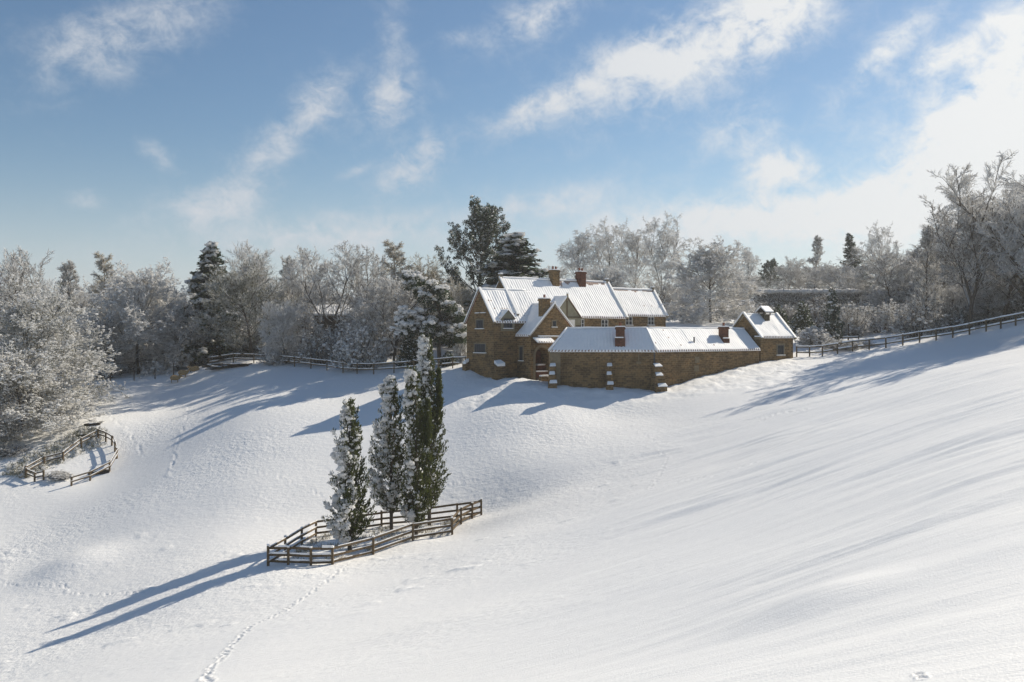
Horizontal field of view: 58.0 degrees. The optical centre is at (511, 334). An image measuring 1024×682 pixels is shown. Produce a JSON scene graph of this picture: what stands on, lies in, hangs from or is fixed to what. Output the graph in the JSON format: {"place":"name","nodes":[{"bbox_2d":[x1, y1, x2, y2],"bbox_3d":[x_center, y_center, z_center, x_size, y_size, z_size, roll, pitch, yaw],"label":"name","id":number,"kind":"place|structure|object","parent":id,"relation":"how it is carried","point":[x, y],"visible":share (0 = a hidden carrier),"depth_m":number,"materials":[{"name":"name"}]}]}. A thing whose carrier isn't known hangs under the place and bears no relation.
{"place":"outdoors","nodes":[
{"label":"outdoors","id":0,"kind":"place"},
{"bbox_2d":[0,299,1023,681],"bbox_3d":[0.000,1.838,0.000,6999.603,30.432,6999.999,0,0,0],"label":"snow ground","id":1,"kind":"structure","parent":0,"point":[842,515],"depth_m":44.01,"materials":[{"name":"snow"}]},
{"bbox_2d":[0,443,33,459],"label":"snowy bush","id":2,"kind":"object","parent":1,"relation":"on","point":[6,453],"visible":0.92,"depth_m":84.51,"materials":[{"name":"white plant"}]},
{"bbox_2d":[0,337,37,442],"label":"snowy tree","id":3,"kind":"object","parent":1,"relation":"on","point":[4,392],"visible":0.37,"depth_m":88.01,"materials":[{"name":"white plant"}]},
{"bbox_2d":[0,246,53,406],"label":"bare tree","id":4,"kind":"object","parent":1,"relation":"on","point":[14,260],"visible":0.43,"depth_m":102.20,"materials":[{"name":"white plant"}]},
{"bbox_2d":[25,467,44,481],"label":"broken fence","id":5,"kind":"object","parent":1,"relation":"on","point":[35,473],"visible":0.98,"depth_m":79.35,"materials":[{"name":"brown wood"}]},
{"bbox_2d":[0,425,107,477],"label":"undergrowth","id":6,"kind":"object","parent":1,"relation":"on","point":[77,449],"visible":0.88,"depth_m":84.38,"materials":[{"name":"plant"}]},
{"bbox_2d":[0,339,110,445],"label":"snowy tree","id":7,"kind":"object","parent":1,"relation":"on","point":[50,418],"visible":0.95,"depth_m":88.41,"materials":[{"name":"white plant"}]},
{"bbox_2d":[45,469,74,480],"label":"snowy bush","id":8,"kind":"object","parent":1,"relation":"on","point":[57,474],"visible":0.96,"depth_m":79.47,"materials":[{"name":"white plant"}]},
{"bbox_2d":[0,274,132,421],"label":"snowy tree","id":9,"kind":"object","parent":1,"relation":"on","point":[36,320],"visible":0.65,"depth_m":96.72,"materials":[{"name":"white plant"}]},
{"bbox_2d":[37,276,98,358],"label":"bare tree","id":10,"kind":"object","parent":1,"relation":"on","point":[78,294],"visible":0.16,"depth_m":149.08,"materials":[{"name":"grey plant"}]},
{"bbox_2d":[24,428,117,485],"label":"paddock fence","id":11,"kind":"object","parent":1,"relation":"on","point":[81,442],"visible":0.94,"depth_m":82.61,"materials":[{"name":"brown wood"}]},
{"bbox_2d":[55,259,96,350],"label":"tree","id":12,"kind":"object","parent":1,"relation":"on","point":[70,266],"visible":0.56,"depth_m":136.45,"materials":[{"name":"grey plant"}]},
{"bbox_2d":[72,274,116,320],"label":"bare tree","id":13,"kind":"object","parent":1,"relation":"on","point":[99,288],"visible":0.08,"depth_m":153.95,"materials":[{"name":"grey plant"}]},
{"bbox_2d":[86,251,124,330],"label":"larch tree","id":14,"kind":"object","parent":1,"relation":"on","point":[102,265],"visible":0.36,"depth_m":141.44,"materials":[{"name":"grey plant"}]},
{"bbox_2d":[74,312,152,377],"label":"snowy tree","id":15,"kind":"object","parent":1,"relation":"on","point":[117,323],"visible":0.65,"depth_m":118.95,"materials":[{"name":"white plant"}]},
{"bbox_2d":[67,257,201,380],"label":"snowy tree","id":16,"kind":"object","parent":1,"relation":"on","point":[146,292],"visible":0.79,"depth_m":120.18,"materials":[{"name":"grey plant"}]},
{"bbox_2d":[142,298,215,370],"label":"snowy tree","id":17,"kind":"object","parent":1,"relation":"on","point":[178,318],"visible":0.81,"depth_m":119.79,"materials":[{"name":"grey plant"}]},
{"bbox_2d":[159,241,248,365],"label":"conifer tree","id":18,"kind":"object","parent":1,"relation":"on","point":[210,255],"visible":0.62,"depth_m":122.77,"materials":[{"name":"green plant"}]},
{"bbox_2d":[199,363,251,369],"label":"fence","id":19,"kind":"object","parent":1,"relation":"on","point":[231,365],"visible":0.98,"depth_m":112.22,"materials":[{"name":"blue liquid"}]},
{"bbox_2d":[185,254,303,360],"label":"willow tree","id":20,"kind":"object","parent":1,"relation":"on","point":[235,289],"visible":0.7,"depth_m":117.27,"materials":[{"name":"grey plant"}]},
{"bbox_2d":[228,318,270,357],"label":"snowy bush","id":21,"kind":"object","parent":1,"relation":"on","point":[255,350],"visible":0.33,"depth_m":124.21,"materials":[{"name":"grey plant"}]},
{"bbox_2d":[222,239,282,329],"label":"bare tree","id":22,"kind":"object","parent":1,"relation":"on","point":[255,259],"visible":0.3,"depth_m":132.89,"materials":[{"name":"grey plant"}]},
{"bbox_2d":[256,348,298,364],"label":"snowy bush","id":23,"kind":"object","parent":1,"relation":"on","point":[276,358],"visible":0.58,"depth_m":111.21,"materials":[{"name":"grey plant"}]},
{"bbox_2d":[256,298,307,364],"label":"snowy tree","id":24,"kind":"object","parent":1,"relation":"on","point":[284,323],"visible":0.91,"depth_m":111.12,"materials":[{"name":"white plant"}]},
{"bbox_2d":[273,255,299,350],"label":"tree","id":25,"kind":"object","parent":1,"relation":"on","point":[286,292],"visible":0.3,"depth_m":124.05,"materials":[{"name":"grey plant"}]},
{"bbox_2d":[274,317,313,353],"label":"snowy bush","id":26,"kind":"object","parent":1,"relation":"on","point":[305,324],"visible":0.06,"depth_m":122.52,"materials":[{"name":"snow"}]},
{"bbox_2d":[269,278,335,314],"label":"bare tree","id":27,"kind":"object","parent":1,"relation":"on","point":[315,293],"visible":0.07,"depth_m":162.08,"materials":[{"name":"grey plant"}]},
{"bbox_2d":[280,249,330,353],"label":"bare tree","id":28,"kind":"object","parent":1,"relation":"on","point":[301,279],"visible":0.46,"depth_m":119.86,"materials":[{"name":"grey plant"}]},
{"bbox_2d":[290,321,342,365],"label":"snowy bush","id":29,"kind":"object","parent":1,"relation":"on","point":[320,349],"visible":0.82,"depth_m":108.88,"materials":[{"name":"grey plant"}]},
{"bbox_2d":[282,240,373,335],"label":"bare tree","id":30,"kind":"object","parent":1,"relation":"on","point":[326,288],"visible":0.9,"depth_m":113.80,"materials":[{"name":"grey plant"}]},
{"bbox_2d":[308,284,347,311],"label":"bare tree","id":31,"kind":"object","parent":1,"relation":"on","point":[329,296],"visible":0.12,"depth_m":163.99,"materials":[{"name":"grey plant"}]},
{"bbox_2d":[313,305,357,335],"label":"brown shed","id":32,"kind":"structure","parent":1,"relation":"on","point":[328,322],"depth_m":121.42,"materials":[{"name":"brown wood"}]},
{"bbox_2d":[208,353,466,373],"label":"back fence","id":33,"kind":"object","parent":1,"relation":"on","point":[357,364],"visible":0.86,"depth_m":101.96,"materials":[{"name":"brown wood"}]},
{"bbox_2d":[326,320,357,357],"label":"snowy bush","id":34,"kind":"object","parent":1,"relation":"on","point":[337,331],"visible":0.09,"depth_m":112.72,"materials":[{"name":"snow"}]},
{"bbox_2d":[321,397,376,549],"bbox_3d":[-9.667,8.352,54.618,3.336,9.415,3.223,0,0,35],"label":"cypress tree","id":35,"kind":"object","parent":1,"relation":"on","point":[346,461],"visible":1,"depth_m":54.16,"materials":[{"name":"green plant"}]},
{"bbox_2d":[330,244,398,317],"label":"bare tree","id":36,"kind":"object","parent":1,"relation":"on","point":[375,272],"visible":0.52,"depth_m":119.23,"materials":[{"name":"grey plant"}]},
{"bbox_2d":[333,292,395,359],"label":"snowy tree","id":37,"kind":"object","parent":1,"relation":"on","point":[364,315],"visible":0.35,"depth_m":107.32,"materials":[{"name":"snow"}]},
{"bbox_2d":[330,318,399,370],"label":"snowy bush","id":38,"kind":"object","parent":1,"relation":"on","point":[359,352],"visible":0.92,"depth_m":102.47,"materials":[{"name":"grey plant"}]},
{"bbox_2d":[267,498,481,565],"bbox_3d":[-7.835,12.179,56.768,11.692,2.437,10.682,0,0,0],"label":"pen fence","id":39,"kind":"object","parent":1,"relation":"on","point":[287,548],"visible":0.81,"depth_m":55.07,"materials":[{"name":"brown wood"}]},
{"bbox_2d":[281,515,475,559],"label":"dry grass","id":40,"kind":"structure","parent":1,"relation":"on","point":[324,537],"depth_m":58.30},
{"bbox_2d":[353,322,403,355],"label":"snowy bush","id":41,"kind":"object","parent":1,"relation":"on","point":[397,351],"visible":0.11,"depth_m":114.69,"materials":[{"name":"grey plant"}]},
{"bbox_2d":[364,375,408,529],"bbox_3d":[-7.971,7.775,60.312,3.465,10.514,3.969,0,0,0],"label":"cypress tree","id":42,"kind":"object","parent":1,"relation":"on","point":[386,459],"visible":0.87,"depth_m":59.82,"materials":[{"name":"green plant"}]},
{"bbox_2d":[349,271,433,360],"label":"snowy tree","id":43,"kind":"object","parent":1,"relation":"on","point":[402,295],"visible":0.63,"depth_m":105.09,"materials":[{"name":"white plant"}]},
{"bbox_2d":[377,239,420,342],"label":"larch tree","id":44,"kind":"object","parent":1,"relation":"on","point":[395,256],"visible":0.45,"depth_m":115.74,"materials":[{"name":"grey plant"}]},
{"bbox_2d":[395,334,418,366],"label":"evergreen bush","id":45,"kind":"object","parent":1,"relation":"on","point":[408,350],"visible":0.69,"depth_m":100.36,"materials":[{"name":"plant"}]},
{"bbox_2d":[393,365,437,534],"bbox_3d":[-5.859,7.298,57.574,2.528,10.894,2.459,0,0,-37],"label":"cypress tree","id":46,"kind":"object","parent":1,"relation":"on","point":[415,502],"visible":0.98,"depth_m":57.35,"materials":[{"name":"green plant"}]},
{"bbox_2d":[389,269,466,360],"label":"cedar tree","id":47,"kind":"object","parent":1,"relation":"on","point":[409,321],"visible":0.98,"depth_m":98.57,"materials":[{"name":"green plant"}]},
{"bbox_2d":[404,251,461,329],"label":"tree","id":48,"kind":"object","parent":1,"relation":"on","point":[430,274],"visible":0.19,"depth_m":122.99,"materials":[{"name":"grey plant"}]},
{"bbox_2d":[416,333,450,524],"bbox_3d":[-5.342,6.305,61.017,2.747,12.879,3.097,0,0,0],"label":"cypress tree","id":49,"kind":"object","parent":1,"relation":"on","point":[425,366],"visible":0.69,"depth_m":60.78,"materials":[{"name":"green plant"}]},
{"bbox_2d":[437,351,458,367],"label":"evergreen bush","id":50,"kind":"object","parent":1,"relation":"on","point":[447,360],"visible":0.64,"depth_m":96.59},
{"bbox_2d":[433,277,476,344],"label":"tree","id":51,"kind":"object","parent":1,"relation":"on","point":[468,296],"visible":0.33,"depth_m":111.18,"materials":[{"name":"grey plant"}]},
{"bbox_2d":[452,338,466,361],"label":"snowy bush","id":52,"kind":"object","parent":1,"relation":"on","point":[460,349],"visible":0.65,"depth_m":99.58,"materials":[{"name":"white plant"}]},
{"bbox_2d":[433,195,510,292],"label":"pine tree","id":53,"kind":"object","parent":1,"relation":"on","point":[483,220],"visible":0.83,"depth_m":120.31,"materials":[{"name":"green plant"}]},
{"bbox_2d":[448,232,548,345],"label":"conifer tree","id":54,"kind":"object","parent":1,"relation":"on","point":[514,258],"visible":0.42,"depth_m":110.93,"materials":[{"name":"green plant"}]},
{"bbox_2d":[462,266,668,381],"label":"stone farmhouse","id":55,"kind":"object","parent":1,"relation":"on","point":[516,326],"visible":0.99,"depth_m":90.82,"materials":[{"name":"brown stone"}]},
{"bbox_2d":[473,343,486,353],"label":"window","id":56,"kind":"structure","parent":55,"relation":"in","point":[479,348],"depth_m":89.82,"materials":[{"name":"glass"}]},
{"bbox_2d":[556,223,609,279],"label":"birch tree","id":57,"kind":"object","parent":1,"relation":"on","point":[576,249],"visible":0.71,"depth_m":149.65,"materials":[{"name":"white plant"}]},
{"bbox_2d":[577,262,639,287],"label":"snowy tree","id":58,"kind":"object","parent":1,"relation":"on","point":[613,277],"visible":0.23,"depth_m":130.58,"materials":[{"name":"white plant"}]},
{"bbox_2d":[588,216,629,283],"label":"birch tree","id":59,"kind":"object","parent":1,"relation":"on","point":[607,242],"visible":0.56,"depth_m":152.74,"materials":[{"name":"white plant"}]},
{"bbox_2d":[607,223,660,287],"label":"birch tree","id":60,"kind":"object","parent":1,"relation":"on","point":[636,246],"visible":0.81,"depth_m":146.88,"materials":[{"name":"white plant"}]},
{"bbox_2d":[548,323,760,392],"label":"long stone range","id":61,"kind":"structure","parent":1,"relation":"on","point":[658,359],"depth_m":83.87,"materials":[{"name":"stone"}]},
{"bbox_2d":[639,212,691,297],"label":"birch tree","id":62,"kind":"object","parent":1,"relation":"on","point":[671,239],"visible":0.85,"depth_m":137.44,"materials":[{"name":"white plant"}]},
{"bbox_2d":[641,278,697,317],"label":"snowy tree","id":63,"kind":"object","parent":1,"relation":"on","point":[662,288],"visible":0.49,"depth_m":127.49,"materials":[{"name":"white plant"}]},
{"bbox_2d":[657,235,766,324],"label":"snowy tree","id":64,"kind":"object","parent":1,"relation":"on","point":[710,261],"visible":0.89,"depth_m":112.85,"materials":[{"name":"white plant"}]},
{"bbox_2d":[707,299,764,317],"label":"snowy bush","id":65,"kind":"object","parent":1,"relation":"on","point":[728,312],"visible":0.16,"depth_m":133.88,"materials":[{"name":"white plant"}]},
{"bbox_2d":[717,279,775,301],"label":"bare tree","id":66,"kind":"object","parent":1,"relation":"on","point":[764,285],"visible":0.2,"depth_m":159.06,"materials":[{"name":"grey plant"}]},
{"bbox_2d":[736,244,760,288],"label":"birch tree","id":67,"kind":"object","parent":1,"relation":"on","point":[751,262],"visible":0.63,"depth_m":171.19,"materials":[{"name":"white plant"}]},
{"bbox_2d":[732,306,796,361],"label":"bellcote building","id":68,"kind":"structure","parent":1,"relation":"on","point":[773,335],"depth_m":93.49,"materials":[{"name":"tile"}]},
{"bbox_2d":[776,344,785,355],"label":"window","id":69,"kind":"structure","parent":68,"relation":"in","point":[780,348],"depth_m":93.44,"materials":[{"name":"glass"}]},
{"bbox_2d":[747,272,788,296],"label":"bare tree","id":70,"kind":"object","parent":1,"relation":"on","point":[759,278],"visible":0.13,"depth_m":173.21,"materials":[{"name":"grey plant"}]},
{"bbox_2d":[757,258,782,287],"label":"pine tree","id":71,"kind":"object","parent":1,"relation":"on","point":[766,269],"visible":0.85,"depth_m":168.11,"materials":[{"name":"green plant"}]},
{"bbox_2d":[773,304,788,325],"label":"evergreen bush","id":72,"kind":"object","parent":1,"relation":"on","point":[783,314],"visible":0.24,"depth_m":111.62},
{"bbox_2d":[770,256,812,289],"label":"bare tree","id":73,"kind":"object","parent":1,"relation":"on","point":[783,271],"visible":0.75,"depth_m":160.96,"materials":[{"name":"white plant"}]},
{"bbox_2d":[764,266,821,288],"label":"bare tree","id":74,"kind":"object","parent":1,"relation":"on","point":[792,284],"visible":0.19,"depth_m":176.81,"materials":[{"name":"grey plant"}]},
{"bbox_2d":[780,302,811,324],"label":"snowy bush","id":75,"kind":"object","parent":1,"relation":"on","point":[790,312],"visible":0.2,"depth_m":124.90,"materials":[{"name":"white plant"}]},
{"bbox_2d":[789,301,814,334],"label":"evergreen bush","id":76,"kind":"object","parent":1,"relation":"on","point":[801,319],"visible":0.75,"depth_m":108.54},
{"bbox_2d":[796,235,828,288],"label":"conifer tree","id":77,"kind":"object","parent":1,"relation":"on","point":[818,247],"visible":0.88,"depth_m":158.07,"materials":[{"name":"green plant"}]},
{"bbox_2d":[793,325,835,344],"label":"snowy bush","id":78,"kind":"object","parent":1,"relation":"on","point":[813,336],"visible":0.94,"depth_m":100.33,"materials":[{"name":"white plant"}]},
{"bbox_2d":[753,286,891,313],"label":"hedge","id":79,"kind":"object","parent":1,"relation":"on","point":[782,297],"visible":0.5,"depth_m":138.36,"materials":[{"name":"plant"}]},
{"bbox_2d":[793,291,855,327],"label":"snowy bush","id":80,"kind":"object","parent":1,"relation":"on","point":[818,319],"visible":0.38,"depth_m":119.82,"materials":[{"name":"grey plant"}]},
{"bbox_2d":[818,288,844,341],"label":"cypress tree","id":81,"kind":"object","parent":1,"relation":"on","point":[832,318],"visible":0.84,"depth_m":103.08,"materials":[{"name":"green plant"}]},
{"bbox_2d":[801,256,865,289],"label":"bare tree","id":82,"kind":"object","parent":1,"relation":"on","point":[833,277],"visible":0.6,"depth_m":149.69,"materials":[{"name":"grey plant"}]},
{"bbox_2d":[822,339,878,350],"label":"snowy bush","id":83,"kind":"object","parent":1,"relation":"on","point":[847,344],"visible":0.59,"depth_m":96.17,"materials":[{"name":"grey plant"}]},
{"bbox_2d":[834,233,871,288],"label":"conifer tree","id":84,"kind":"object","parent":1,"relation":"on","point":[849,242],"visible":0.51,"depth_m":164.92,"materials":[{"name":"green plant"}]},
{"bbox_2d":[836,301,872,336],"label":"snowy bush","id":85,"kind":"object","parent":1,"relation":"on","point":[857,327],"visible":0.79,"depth_m":108.88,"materials":[{"name":"grey plant"}]},
{"bbox_2d":[860,219,892,282],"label":"birch tree","id":86,"kind":"object","parent":1,"relation":"on","point":[874,240],"visible":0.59,"depth_m":151.91,"materials":[{"name":"grey plant"}]},
{"bbox_2d":[858,298,906,332],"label":"snowy bush","id":87,"kind":"object","parent":1,"relation":"on","point":[881,319],"visible":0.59,"depth_m":111.32,"materials":[{"name":"grey plant"}]},
{"bbox_2d":[833,239,936,309],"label":"snowy tree","id":88,"kind":"object","parent":1,"relation":"on","point":[884,260],"visible":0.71,"depth_m":128.68,"materials":[{"name":"grey plant"}]},
{"bbox_2d":[862,277,914,311],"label":"snowy bush","id":89,"kind":"object","parent":1,"relation":"on","point":[890,290],"visible":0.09,"depth_m":133.74,"materials":[{"name":"grey plant"}]},
{"bbox_2d":[796,312,1023,356],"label":"hillside fence","id":90,"kind":"object","parent":1,"relation":"on","point":[969,329],"visible":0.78,"depth_m":91.50,"materials":[{"name":"brown wood"}]},
{"bbox_2d":[889,244,932,285],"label":"bare tree","id":91,"kind":"object","parent":1,"relation":"on","point":[911,255],"visible":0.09,"depth_m":132.80,"materials":[{"name":"grey plant"}]},
{"bbox_2d":[885,275,937,308],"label":"snowy bush","id":92,"kind":"object","parent":1,"relation":"on","point":[902,295],"visible":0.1,"depth_m":125.89,"materials":[{"name":"grey plant"}]},
{"bbox_2d":[881,297,957,338],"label":"bush","id":93,"kind":"object","parent":1,"relation":"on","point":[914,321],"visible":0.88,"depth_m":97.99,"materials":[{"name":"grey plant"}]},
{"bbox_2d":[904,224,947,320],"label":"conifer tree","id":94,"kind":"object","parent":1,"relation":"on","point":[925,243],"visible":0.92,"depth_m":99.03,"materials":[{"name":"grey plant"}]},
{"bbox_2d":[898,212,969,300],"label":"bare tree","id":95,"kind":"object","parent":1,"relation":"on","point":[939,256],"visible":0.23,"depth_m":110.39,"materials":[{"name":"grey plant"}]},
{"bbox_2d":[908,279,981,325],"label":"bush","id":96,"kind":"object","parent":1,"relation":"on","point":[947,292],"visible":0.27,"depth_m":103.67,"materials":[{"name":"plant"}]},
{"bbox_2d":[931,294,982,331],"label":"snowy bush","id":97,"kind":"object","parent":1,"relation":"on","point":[959,310],"visible":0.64,"depth_m":99.02,"materials":[{"name":"grey plant"}]},
{"bbox_2d":[918,184,1021,327],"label":"bare tree","id":98,"kind":"object","parent":1,"relation":"on","point":[967,255],"visible":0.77,"depth_m":93.62,"materials":[{"name":"grey plant"}]},
{"bbox_2d":[927,149,1023,277],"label":"bare tree","id":99,"kind":"object","parent":1,"relation":"on","point":[1017,214],"visible":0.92,"depth_m":90.27,"materials":[{"name":"grey plant"}]},
{"bbox_2d":[948,187,1023,298],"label":"bare tree","id":100,"kind":"object","parent":1,"relation":"on","point":[1010,280],"visible":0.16,"depth_m":94.21,"materials":[{"name":"grey plant"}]},
{"bbox_2d":[953,282,1020,323],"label":"bush","id":101,"kind":"object","parent":1,"relation":"on","point":[1002,297],"visible":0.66,"depth_m":97.77,"materials":[{"name":"grey plant"}]},
{"bbox_2d":[969,174,1023,321],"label":"bare tree","id":102,"kind":"object","parent":1,"relation":"on","point":[1010,292],"visible":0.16,"depth_m":96.08,"materials":[{"name":"grey plant"}]},
{"bbox_2d":[974,291,1023,322],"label":"snowy bush","id":103,"kind":"object","parent":1,"relation":"on","point":[984,314],"visible":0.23,"depth_m":98.88,"materials":[{"name":"grey plant"}]},
{"bbox_2d":[976,268,1023,305],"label":"bare tree","id":104,"kind":"object","parent":1,"relation":"on","point":[1007,285],"visible":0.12,"depth_m":99.72,"materials":[{"name":"grey plant"}]},
{"bbox_2d":[996,288,1023,320],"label":"snowy bush","id":105,"kind":"object","parent":1,"relation":"on","point":[1013,305],"visible":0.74,"depth_m":96.86,"materials":[{"name":"grey plant"}]},
{"bbox_2d":[0,0,1023,311],"label":"sky","id":106,"kind":"structure","parent":0,"point":[142,133],"materials":[{"name":"blue"}]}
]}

